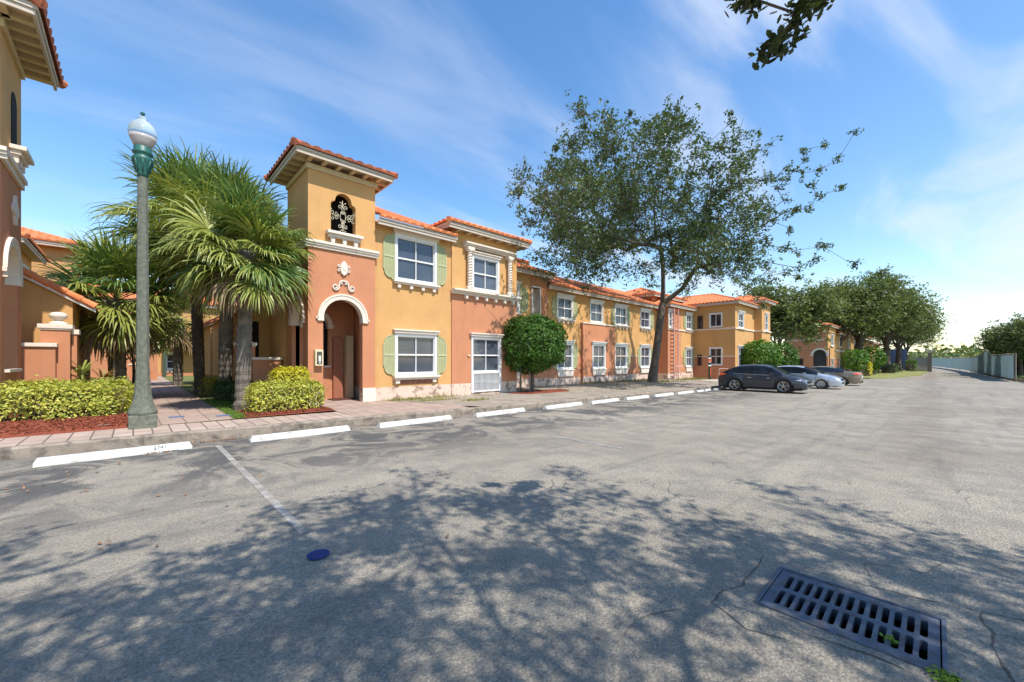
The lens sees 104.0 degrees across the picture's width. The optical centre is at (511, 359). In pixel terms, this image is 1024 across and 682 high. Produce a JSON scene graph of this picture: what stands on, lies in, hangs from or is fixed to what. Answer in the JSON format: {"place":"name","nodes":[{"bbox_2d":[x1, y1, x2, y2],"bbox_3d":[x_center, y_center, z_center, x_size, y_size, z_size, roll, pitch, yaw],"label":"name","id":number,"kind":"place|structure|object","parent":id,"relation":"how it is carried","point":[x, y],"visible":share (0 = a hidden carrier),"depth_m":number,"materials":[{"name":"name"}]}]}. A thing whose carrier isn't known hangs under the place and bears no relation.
{"place":"outdoors","nodes":[
{"label":"outdoors","id":0,"kind":"place"},
{"bbox_2d":[90,377,131,382],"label":"courtyard lawn","id":1,"kind":"structure","parent":0,"point":[106,379],"depth_m":26.98,"materials":[{"name":"green plant"}]},
{"bbox_2d":[0,408,127,438],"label":"mulch bed","id":2,"kind":"object","parent":1,"relation":"on","point":[95,427],"visible":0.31,"depth_m":7.58,"materials":[{"name":"wood"}]},
{"bbox_2d":[0,375,133,421],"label":"croton hedge","id":3,"kind":"object","parent":2,"relation":"on","point":[63,398],"visible":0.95,"depth_m":7.97,"materials":[{"name":"yellow plant"}]},
{"bbox_2d":[71,360,98,379],"bbox_3d":[-10.979,0.624,10.230,0.751,1.251,0.798,0,0,18],"label":"cordyline","id":4,"kind":"object","parent":1,"relation":"on","point":[83,370],"visible":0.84,"depth_m":10.19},
{"bbox_2d":[85,367,115,380],"bbox_3d":[-11.182,0.724,10.896,0.842,1.052,0.996,0,0,-43],"label":"cordyline","id":5,"kind":"object","parent":1,"relation":"on","point":[104,374],"visible":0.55,"depth_m":10.88,"materials":[{"name":"yellow plant"}]},
{"bbox_2d":[24,223,193,379],"bbox_3d":[-12.732,-1.515,12.709,4.354,5.830,4.044,0,0,-43],"label":"palm tree","id":6,"kind":"object","parent":1,"relation":"on","point":[106,265],"visible":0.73,"depth_m":12.25,"materials":[{"name":"green plant"}]},
{"bbox_2d":[96,344,124,379],"bbox_3d":[-12.009,0.330,11.993,0.824,1.839,0.754,0,0,-3],"label":"cordyline","id":7,"kind":"object","parent":1,"relation":"on","point":[113,355],"visible":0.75,"depth_m":12.05,"materials":[{"name":"green plant"}]},
{"bbox_2d":[104,336,167,383],"bbox_3d":[-14.835,-0.130,15.618,2.091,3.062,1.765,0,0,-43],"label":"palm tree","id":8,"kind":"object","parent":1,"relation":"on","point":[133,371],"visible":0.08,"depth_m":15.59,"materials":[{"name":"green plant"}]},
{"bbox_2d":[0,412,354,446],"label":"pavement","id":9,"kind":"structure","parent":0,"point":[39,439],"depth_m":7.88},
{"bbox_2d":[127,112,157,429],"bbox_3d":[-7.476,-1.783,8.098,0.461,6.466,0.461,0,0,-43],"label":"street lamp","id":10,"kind":"object","parent":9,"relation":"on","point":[142,411],"visible":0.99,"depth_m":8.02,"materials":[{"name":"concrete"}]},
{"bbox_2d":[150,376,233,424],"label":"path","id":11,"kind":"structure","parent":0,"point":[169,398],"depth_m":11.68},
{"bbox_2d":[162,376,242,418],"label":"courtyard lawn","id":12,"kind":"structure","parent":0,"point":[188,384],"depth_m":20.55,"materials":[{"name":"green plant"}]},
{"bbox_2d":[79,136,260,393],"bbox_3d":[-12.481,-3.515,15.514,6.093,9.970,5.840,0,0,-43],"label":"palm tree","id":13,"kind":"object","parent":12,"relation":"on","point":[198,351],"visible":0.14,"depth_m":14.26,"materials":[{"name":"green plant"}]},
{"bbox_2d":[131,280,219,384],"bbox_3d":[-18.086,-1.603,21.717,4.150,6.146,4.276,0,0,24],"label":"palm tree","id":14,"kind":"object","parent":12,"relation":"on","point":[177,366],"visible":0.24,"depth_m":21.38,"materials":[{"name":"green plant"}]},
{"bbox_2d":[128,145,287,397],"bbox_3d":[-9.884,-2.824,13.832,5.027,8.587,5.584,0,0,-43],"label":"palm tree","id":15,"kind":"object","parent":12,"relation":"on","point":[225,350],"visible":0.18,"depth_m":13.08,"materials":[{"name":"green plant"}]},
{"bbox_2d":[198,372,218,394],"bbox_3d":[-11.970,0.979,16.041,1.227,0.952,1.463,0,0,-43],"label":"croton bush","id":16,"kind":"object","parent":12,"relation":"on","point":[206,379],"visible":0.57,"depth_m":15.58,"materials":[{"name":"green plant"}]},
{"bbox_2d":[209,378,234,401],"bbox_3d":[-9.490,1.012,13.412,1.080,0.884,1.614,0,0,-43],"label":"shrub","id":17,"kind":"object","parent":12,"relation":"on","point":[228,387],"visible":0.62,"depth_m":12.94,"materials":[{"name":"green plant"}]},
{"bbox_2d":[203,397,260,417],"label":"grass","id":18,"kind":"structure","parent":12,"relation":"on","point":[226,407],"depth_m":11.27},
{"bbox_2d":[238,403,333,417],"bbox_3d":[-6.154,1.317,10.789,2.100,0.097,1.850,0,0,-43],"label":"mulch bed","id":19,"kind":"object","parent":12,"relation":"on","point":[277,412],"visible":0.41,"depth_m":10.27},
{"bbox_2d":[154,164,321,410],"bbox_3d":[-7.308,-1.904,10.979,3.784,6.607,3.586,0,0,-27],"label":"palm tree","id":20,"kind":"object","parent":19,"relation":"on","point":[246,281],"visible":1,"depth_m":10.30,"materials":[{"name":"green plant"}]},
{"bbox_2d":[241,378,329,412],"bbox_3d":[-5.923,0.936,10.607,2.070,0.957,1.087,0,0,-43],"label":"croton bush","id":21,"kind":"object","parent":19,"relation":"on","point":[258,389],"visible":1,"depth_m":10.34,"materials":[{"name":"yellow plant"}]},
{"bbox_2d":[267,364,315,406],"bbox_3d":[-6.256,0.761,11.383,0.799,1.303,1.343,0,0,37],"label":"croton bush","id":22,"kind":"object","parent":19,"relation":"on","point":[298,372],"visible":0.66,"depth_m":11.20,"materials":[{"name":"yellow plant"}]},
{"bbox_2d":[320,399,467,416],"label":"entrance paving","id":23,"kind":"structure","parent":0,"point":[356,407],"depth_m":11.91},
{"bbox_2d":[0,366,1023,681],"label":"road","id":24,"kind":"structure","parent":0,"point":[552,558],"depth_m":3.42,"materials":[{"name":"asphalt"}]},
{"bbox_2d":[33,441,191,467],"bbox_3d":[-6.297,1.492,6.432,1.800,0.119,0.176,0,0,-43],"label":"wheel stop","id":25,"kind":"object","parent":24,"relation":"on","point":[77,457],"visible":1,"depth_m":6.29,"materials":[{"name":"paint"}]},
{"bbox_2d":[2,414,471,564],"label":"dry leaves","id":26,"kind":"object","parent":24,"relation":"on","point":[180,477],"visible":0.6,"depth_m":5.33,"materials":[{"name":"brown plant"}]},
{"bbox_2d":[215,445,308,533],"bbox_3d":[-3.622,1.556,5.453,0.080,0.001,5.100,0,0,-43],"label":"parking line","id":27,"kind":"object","parent":24,"relation":"on","point":[289,517],"visible":1,"depth_m":4.56,"materials":[{"name":"paint"}]},
{"bbox_2d":[249,425,349,441],"bbox_3d":[-4.330,1.518,8.296,1.880,0.118,0.178,0,0,-43],"label":"wheel stop","id":28,"kind":"object","parent":24,"relation":"on","point":[292,434],"visible":1,"depth_m":8.18,"materials":[{"name":"paint"}]},
{"bbox_2d":[307,549,329,559],"bbox_3d":[-1.540,1.546,3.183,0.168,0.008,0.168,0,0,-43],"label":"utility cover","id":29,"kind":"object","parent":24,"relation":"on","point":[318,554],"visible":1,"depth_m":3.17,"materials":[{"name":"metal"}]},
{"bbox_2d":[0,386,722,460],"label":"kerb","id":30,"kind":"structure","parent":24,"relation":"on","point":[42,449],"depth_m":8.16,"materials":[{"name":"concrete"}]},
{"bbox_2d":[377,415,451,427],"bbox_3d":[-2.399,1.545,10.096,2.040,0.118,0.177,0,0,-43],"label":"wheel stop","id":31,"kind":"object","parent":24,"relation":"on","point":[413,421],"visible":0.99,"depth_m":9.97,"materials":[{"name":"paint"}]},
{"bbox_2d":[473,408,524,416],"bbox_3d":[-0.341,1.573,12.031,1.950,0.119,0.177,0,0,-43],"label":"wheel stop","id":32,"kind":"object","parent":24,"relation":"on","point":[497,412],"visible":1,"depth_m":11.90,"materials":[{"name":"paint"}]},
{"bbox_2d":[543,402,582,408],"bbox_3d":[1.819,1.603,14.077,2.000,0.119,0.176,0,0,-43],"label":"wheel stop","id":33,"kind":"object","parent":24,"relation":"on","point":[563,405],"visible":0.98,"depth_m":13.94,"materials":[{"name":"paint"}]},
{"bbox_2d":[589,398,619,403],"bbox_3d":[3.671,1.628,15.830,1.900,0.119,0.176,0,0,-43],"label":"wheel stop","id":34,"kind":"object","parent":24,"relation":"on","point":[604,401],"visible":0.97,"depth_m":15.72,"materials":[{"name":"paint"}]},
{"bbox_2d":[624,395,648,399],"bbox_3d":[5.486,1.652,17.549,1.900,0.118,0.178,0,0,-43],"label":"wheel stop","id":35,"kind":"object","parent":24,"relation":"on","point":[637,397],"visible":0.98,"depth_m":17.43,"materials":[{"name":"paint"}]},
{"bbox_2d":[711,557,796,642],"bbox_3d":[1.618,1.578,2.818,0.440,0.011,1.124,0,0,23],"label":"road crack","id":36,"kind":"object","parent":24,"relation":"on","point":[743,583],"visible":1,"depth_m":2.64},
{"bbox_2d":[718,364,812,392],"bbox_3d":[14.452,1.027,22.988,2.120,1.567,4.392,0,0,-43],"label":"parked car","id":37,"kind":"object","parent":24,"relation":"on","point":[760,376],"visible":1,"depth_m":22.33,"materials":[{"name":"grey paint"}]},
{"bbox_2d":[774,341,799,365],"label":"ficus tree","id":38,"kind":"object","parent":24,"relation":"on","point":[793,356],"visible":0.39,"depth_m":35.32,"materials":[{"name":"green plant"}]},
{"bbox_2d":[778,365,844,388],"bbox_3d":[19.588,1.126,27.163,2.020,1.508,4.532,0,0,-43],"label":"parked car","id":39,"kind":"object","parent":24,"relation":"on","point":[820,379],"visible":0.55,"depth_m":25.88,"materials":[{"name":"silver metal"}]},
{"bbox_2d":[810,366,862,384],"bbox_3d":[24.638,1.212,31.865,2.090,1.477,4.952,0,0,-43],"label":"parked car","id":40,"kind":"object","parent":24,"relation":"on","point":[851,377],"visible":0.32,"depth_m":30.22,"materials":[{"name":"beige metal"}]},
{"bbox_2d":[766,613,913,674],"bbox_3d":[1.786,1.574,2.238,0.064,0.001,0.742,0,0,-43],"label":"road crack","id":41,"kind":"object","parent":24,"relation":"on","point":[849,647],"visible":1,"depth_m":2.17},
{"bbox_2d":[754,566,948,673],"bbox_3d":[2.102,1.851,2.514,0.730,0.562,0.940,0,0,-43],"label":"drain grate","id":42,"kind":"object","parent":24,"relation":"on","point":[859,617],"visible":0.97,"depth_m":2.50,"materials":[{"name":"metal"}]},
{"bbox_2d":[879,632,899,644],"bbox_3d":[2.134,1.579,2.262,0.072,0.050,0.076,0,0,16],"label":"weed","id":43,"kind":"object","parent":42,"relation":"on","point":[892,639],"visible":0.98,"depth_m":2.25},
{"bbox_2d":[859,361,874,375],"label":"croton bush","id":44,"kind":"object","parent":24,"relation":"on","point":[869,369],"visible":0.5,"depth_m":51.49,"materials":[{"name":"yellow plant"}]},
{"bbox_2d":[791,564,1022,619],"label":"road crack","id":45,"kind":"object","parent":24,"relation":"on","point":[917,597],"visible":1,"depth_m":2.65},
{"bbox_2d":[925,665,968,681],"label":"weed","id":46,"kind":"object","parent":24,"relation":"on","point":[947,677],"visible":1,"depth_m":1.97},
{"bbox_2d":[980,612,1014,681],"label":"road crack","id":47,"kind":"object","parent":24,"relation":"on","point":[993,636],"visible":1,"depth_m":2.17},
{"bbox_2d":[21,0,1023,356],"label":"sky","id":48,"kind":"structure","parent":0,"point":[447,97],"materials":[{"name":"blue"}]},
{"bbox_2d":[382,379,718,405],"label":"sidewalk","id":49,"kind":"structure","parent":0,"point":[581,391],"depth_m":18.18,"materials":[{"name":"concrete"}]},
{"bbox_2d":[502,312,568,390],"bbox_3d":[0.903,-0.303,18.007,3.153,3.595,3.182,0,0,-43],"label":"ficus tree","id":50,"kind":"object","parent":49,"relation":"on","point":[536,357],"visible":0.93,"depth_m":17.12,"materials":[{"name":"green plant"}]},
{"bbox_2d":[511,389,567,393],"bbox_3d":[1.361,1.428,18.341,3.800,0.086,1.209,0,0,-43],"label":"mulch bed","id":51,"kind":"object","parent":49,"relation":"on","point":[538,391],"visible":0.93,"depth_m":17.85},
{"bbox_2d":[0,389,566,435],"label":"mulch chips","id":52,"kind":"object","parent":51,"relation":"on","point":[251,413],"visible":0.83,"depth_m":7.95,"materials":[{"name":"wood"}]},
{"bbox_2d":[366,377,714,402],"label":"weeds","id":53,"kind":"object","parent":49,"relation":"on","point":[483,398],"visible":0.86,"depth_m":19.19,"materials":[{"name":"plant"}]},
{"bbox_2d":[673,308,678,379],"bbox_3d":[12.930,-1.250,31.285,1.400,5.600,0.450,0,0,-43],"label":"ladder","id":54,"kind":"object","parent":49,"relation":"on","point":[674,352],"visible":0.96,"depth_m":31.32,"materials":[{"name":"pink paint"}]},
{"bbox_2d":[504,89,863,381],"bbox_3d":[7.630,-6.308,23.753,19.808,16.014,15.511,0,0,-25],"label":"oak tree","id":55,"kind":"object","parent":49,"relation":"on","point":[626,207],"visible":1,"depth_m":20.03,"materials":[{"name":"green plant"}]},
{"bbox_2d":[740,339,783,365],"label":"ficus tree","id":56,"kind":"object","parent":49,"relation":"on","point":[754,348],"visible":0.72,"depth_m":32.04,"materials":[{"name":"green plant"}]},
{"bbox_2d":[157,375,1023,602],"bbox_3d":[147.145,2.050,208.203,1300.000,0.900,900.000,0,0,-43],"label":"ground","id":57,"kind":"structure","parent":0,"point":[1022,376],"depth_m":11.72,"materials":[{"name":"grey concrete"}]},
{"bbox_2d":[21,232,51,269],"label":"apartment building","id":58,"kind":"structure","parent":57,"relation":"on","point":[30,248],"depth_m":17.19,"materials":[{"name":"orange paint"}]},
{"bbox_2d":[21,312,74,410],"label":"garden wall","id":59,"kind":"structure","parent":57,"relation":"on","point":[50,354],"depth_m":9.64,"materials":[{"name":"paint"}]},
{"bbox_2d":[0,0,100,415],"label":"apartment building","id":60,"kind":"structure","parent":57,"relation":"on","point":[29,300],"depth_m":8.72,"materials":[{"name":"paint"}]},
{"bbox_2d":[21,227,85,295],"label":"apartment building","id":61,"kind":"structure","parent":57,"relation":"on","point":[47,244],"depth_m":20.12,"materials":[{"name":"paint"}]},
{"bbox_2d":[128,348,157,380],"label":"garden wall","id":62,"kind":"structure","parent":57,"relation":"on","point":[154,370],"depth_m":26.95,"materials":[{"name":"paint"}]},
{"bbox_2d":[84,283,236,377],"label":"courtyard house","id":63,"kind":"structure","parent":57,"relation":"on","point":[165,365],"depth_m":33.12,"materials":[{"name":"orange paint"}]},
{"bbox_2d":[166,352,172,371],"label":"window","id":64,"kind":"structure","parent":63,"relation":"in","point":[169,364],"depth_m":33.47,"materials":[{"name":"glass"}]},
{"bbox_2d":[203,240,287,395],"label":"courtyard house","id":65,"kind":"structure","parent":57,"relation":"on","point":[270,335],"depth_m":15.19,"materials":[{"name":"paint"}]},
{"bbox_2d":[233,342,282,396],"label":"garden wall","id":66,"kind":"structure","parent":57,"relation":"on","point":[261,367],"depth_m":13.52,"materials":[{"name":"paint"}]},
{"bbox_2d":[263,137,777,413],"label":"apartment building","id":67,"kind":"structure","parent":57,"relation":"on","point":[396,309],"depth_m":15.28,"materials":[{"name":"paint"}]},
{"bbox_2d":[332,337,342,397],"bbox_3d":[-6.187,0.275,14.242,0.340,2.150,0.190,0,0,-43],"label":"door","id":68,"kind":"structure","parent":67,"relation":"in","point":[337,342],"depth_m":14.21,"materials":[{"name":"brown paint"}]},
{"bbox_2d":[392,228,440,292],"bbox_3d":[-3.494,-3.585,14.685,1.900,2.050,0.270,0,0,-43],"label":"window","id":69,"kind":"structure","parent":67,"relation":"in","point":[415,253],"depth_m":14.71,"materials":[{"name":"glass"}]},
{"bbox_2d":[392,329,440,383],"bbox_3d":[-3.487,-0.110,14.677,1.900,1.960,0.290,0,0,-43],"label":"window","id":70,"kind":"structure","parent":67,"relation":"in","point":[415,350],"depth_m":14.71,"materials":[{"name":"glass"}]},
{"bbox_2d":[469,333,504,373],"bbox_3d":[-1.069,-0.270,16.923,1.820,1.680,0.255,0,0,-43],"label":"window","id":71,"kind":"structure","parent":67,"relation":"in","point":[485,347],"depth_m":16.96,"materials":[{"name":"glass"}]},
{"bbox_2d":[472,251,502,293],"bbox_3d":[-1.098,-3.670,16.895,1.660,1.600,0.255,0,0,-43],"label":"window","id":72,"kind":"structure","parent":67,"relation":"in","point":[485,266],"depth_m":16.94,"materials":[{"name":"glass"}]},
{"bbox_2d":[517,281,521,314],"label":"window","id":73,"kind":"structure","parent":67,"relation":"in","point":[518,282],"depth_m":20.93,"materials":[{"name":"white paint"}]},
{"bbox_2d":[531,286,540,313],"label":"window","id":74,"kind":"structure","parent":67,"relation":"in","point":[535,293],"depth_m":22.09,"materials":[{"name":"glass"}]},
{"bbox_2d":[556,340,574,376],"bbox_3d":[3.182,-0.090,23.909,1.680,2.160,0.255,0,0,-43],"label":"window","id":75,"kind":"structure","parent":67,"relation":"in","point":[567,366],"depth_m":24.15,"materials":[{"name":"white paint"}]},
{"bbox_2d":[556,293,575,323],"bbox_3d":[3.187,-3.040,23.904,1.680,1.740,0.270,0,0,-43],"label":"window","id":76,"kind":"structure","parent":67,"relation":"in","point":[564,301],"depth_m":23.94,"materials":[{"name":"white paint"}]},
{"bbox_2d":[589,299,604,323],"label":"window","id":77,"kind":"structure","parent":67,"relation":"in","point":[596,306],"depth_m":26.18,"materials":[{"name":"white paint"}]},
{"bbox_2d":[591,341,607,374],"bbox_3d":[5.655,-0.090,26.003,1.650,2.160,0.255,0,0,-43],"label":"window","id":78,"kind":"structure","parent":67,"relation":"in","point":[598,348],"depth_m":26.06,"materials":[{"name":"white paint"}]},
{"bbox_2d":[614,303,628,329],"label":"window","id":79,"kind":"structure","parent":67,"relation":"in","point":[620,309],"depth_m":28.21,"materials":[{"name":"white paint"}]},
{"bbox_2d":[615,343,628,373],"bbox_3d":[7.684,-0.090,28.172,1.780,2.160,0.255,0,0,-43],"label":"window","id":80,"kind":"structure","parent":67,"relation":"in","point":[620,348],"depth_m":28.21,"materials":[{"name":"glass"}]},
{"bbox_2d":[640,344,650,372],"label":"window","id":81,"kind":"structure","parent":67,"relation":"in","point":[645,349],"depth_m":30.58,"materials":[{"name":"glass"}]},
{"bbox_2d":[640,308,651,331],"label":"window","id":82,"kind":"structure","parent":67,"relation":"in","point":[644,312],"depth_m":30.58,"materials":[{"name":"white paint"}]},
{"bbox_2d":[668,308,672,328],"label":"window","id":83,"kind":"structure","parent":67,"relation":"in","point":[670,311],"depth_m":31.50,"materials":[{"name":"white paint"}]},
{"bbox_2d":[685,312,693,332],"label":"window","id":84,"kind":"structure","parent":67,"relation":"in","point":[688,314],"depth_m":33.89,"materials":[{"name":"white paint"}]},
{"bbox_2d":[685,347,693,371],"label":"window","id":85,"kind":"structure","parent":67,"relation":"in","point":[688,367],"depth_m":33.89,"materials":[{"name":"glass"}]},
{"bbox_2d":[697,316,702,328],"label":"window","id":86,"kind":"structure","parent":67,"relation":"in","point":[699,318],"depth_m":34.16,"materials":[{"name":"brown glass"}]},
{"bbox_2d":[709,312,722,327],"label":"window","id":87,"kind":"structure","parent":67,"relation":"in","point":[715,319],"depth_m":33.22,"materials":[{"name":"white paint"}]},
{"bbox_2d":[709,347,722,364],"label":"window","id":88,"kind":"structure","parent":67,"relation":"in","point":[713,351],"depth_m":33.22,"materials":[{"name":"white paint"}]},
{"bbox_2d":[738,345,744,365],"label":"window","id":89,"kind":"structure","parent":67,"relation":"in","point":[740,347],"depth_m":33.05,"materials":[{"name":"white paint"}]},
{"bbox_2d":[738,310,745,329],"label":"window","id":90,"kind":"structure","parent":67,"relation":"in","point":[740,313],"depth_m":33.07,"materials":[{"name":"white paint"}]},
{"bbox_2d":[724,0,834,69],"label":"oak tree","id":91,"kind":"object","parent":57,"relation":"on","point":[774,46],"visible":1,"depth_m":3.00,"materials":[{"name":"green plant"}]},
{"bbox_2d":[732,272,853,351],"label":"oak tree","id":92,"kind":"object","parent":57,"relation":"on","point":[791,318],"visible":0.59,"depth_m":40.92,"materials":[{"name":"green plant"}]},
{"bbox_2d":[772,320,882,370],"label":"apartment building","id":93,"kind":"structure","parent":57,"relation":"on","point":[817,355],"depth_m":51.01,"materials":[{"name":"paint"}]},
{"bbox_2d":[907,349,933,371],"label":"gate","id":94,"kind":"structure","parent":57,"relation":"on","point":[924,364],"depth_m":82.05,"materials":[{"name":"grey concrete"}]},
{"bbox_2d":[907,343,993,357],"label":"distant trees","id":95,"kind":"object","parent":57,"relation":"on","point":[964,350],"visible":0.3,"depth_m":236.13,"materials":[{"name":"green plant"}]},
{"bbox_2d":[913,349,1016,381],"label":"fence","id":96,"kind":"object","parent":57,"relation":"on","point":[1001,365],"visible":0.81,"depth_m":63.08,"materials":[{"name":"grey metal"}]},
{"bbox_2d":[970,315,1023,374],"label":"oak tree","id":97,"kind":"object","parent":57,"relation":"on","point":[992,348],"visible":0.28,"depth_m":65.91,"materials":[{"name":"green plant"}]},
{"bbox_2d":[982,313,1023,360],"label":"oak tree","id":98,"kind":"object","parent":57,"relation":"on","point":[1001,337],"visible":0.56,"depth_m":57.93,"materials":[{"name":"green plant"}]},
{"bbox_2d":[982,371,1023,381],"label":"boundary hedge","id":99,"kind":"object","parent":57,"relation":"on","point":[1020,379],"visible":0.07,"depth_m":42.12,"materials":[{"name":"green plant"}]},
{"bbox_2d":[1001,312,1023,359],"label":"oak tree","id":100,"kind":"object","parent":57,"relation":"on","point":[1020,332],"visible":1,"depth_m":49.68,"materials":[{"name":"green plant"}]},
{"bbox_2d":[863,370,927,378],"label":"verge","id":101,"kind":"structure","parent":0,"point":[903,373],"depth_m":57.22,"materials":[{"name":"green plant"}]},
{"bbox_2d":[787,271,906,368],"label":"oak tree","id":102,"kind":"object","parent":101,"relation":"on","point":[860,321],"visible":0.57,"depth_m":52.64,"materials":[{"name":"green plant"}]},
{"bbox_2d":[840,348,870,370],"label":"ficus tree","id":103,"kind":"object","parent":101,"relation":"on","point":[854,357],"visible":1,"depth_m":48.50,"materials":[{"name":"green plant"}]},
{"bbox_2d":[858,345,887,374],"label":"ficus tree","id":104,"kind":"object","parent":101,"relation":"on","point":[877,352],"visible":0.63,"depth_m":55.05,"materials":[{"name":"green plant"}]},
{"bbox_2d":[850,363,903,375],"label":"boundary hedge","id":105,"kind":"object","parent":101,"relation":"on","point":[894,367],"visible":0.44,"depth_m":64.60,"materials":[{"name":"green plant"}]},
{"bbox_2d":[821,263,949,362],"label":"oak tree","id":106,"kind":"object","parent":101,"relation":"on","point":[884,279],"visible":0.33,"depth_m":54.60,"materials":[{"name":"green plant"}]},
{"bbox_2d":[880,349,906,369],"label":"tarpaulin fence","id":107,"kind":"object","parent":101,"relation":"on","point":[893,355],"visible":0.23,"depth_m":86.85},
{"bbox_2d":[853,282,947,372],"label":"oak tree","id":108,"kind":"object","parent":101,"relation":"on","point":[886,341],"visible":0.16,"depth_m":62.03,"materials":[{"name":"green plant"}]},
{"bbox_2d":[859,292,959,370],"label":"oak tree","id":109,"kind":"object","parent":101,"relation":"on","point":[898,347],"visible":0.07,"depth_m":73.78,"materials":[{"name":"green plant"}]},
{"bbox_2d":[871,318,947,357],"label":"oak tree","id":110,"kind":"object","parent":101,"relation":"on","point":[914,341],"visible":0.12,"depth_m":85.44,"materials":[{"name":"green plant"}]},
{"bbox_2d":[905,359,917,371],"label":"shrub","id":111,"kind":"object","parent":101,"relation":"on","point":[911,367],"visible":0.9,"depth_m":78.56,"materials":[{"name":"green plant"}]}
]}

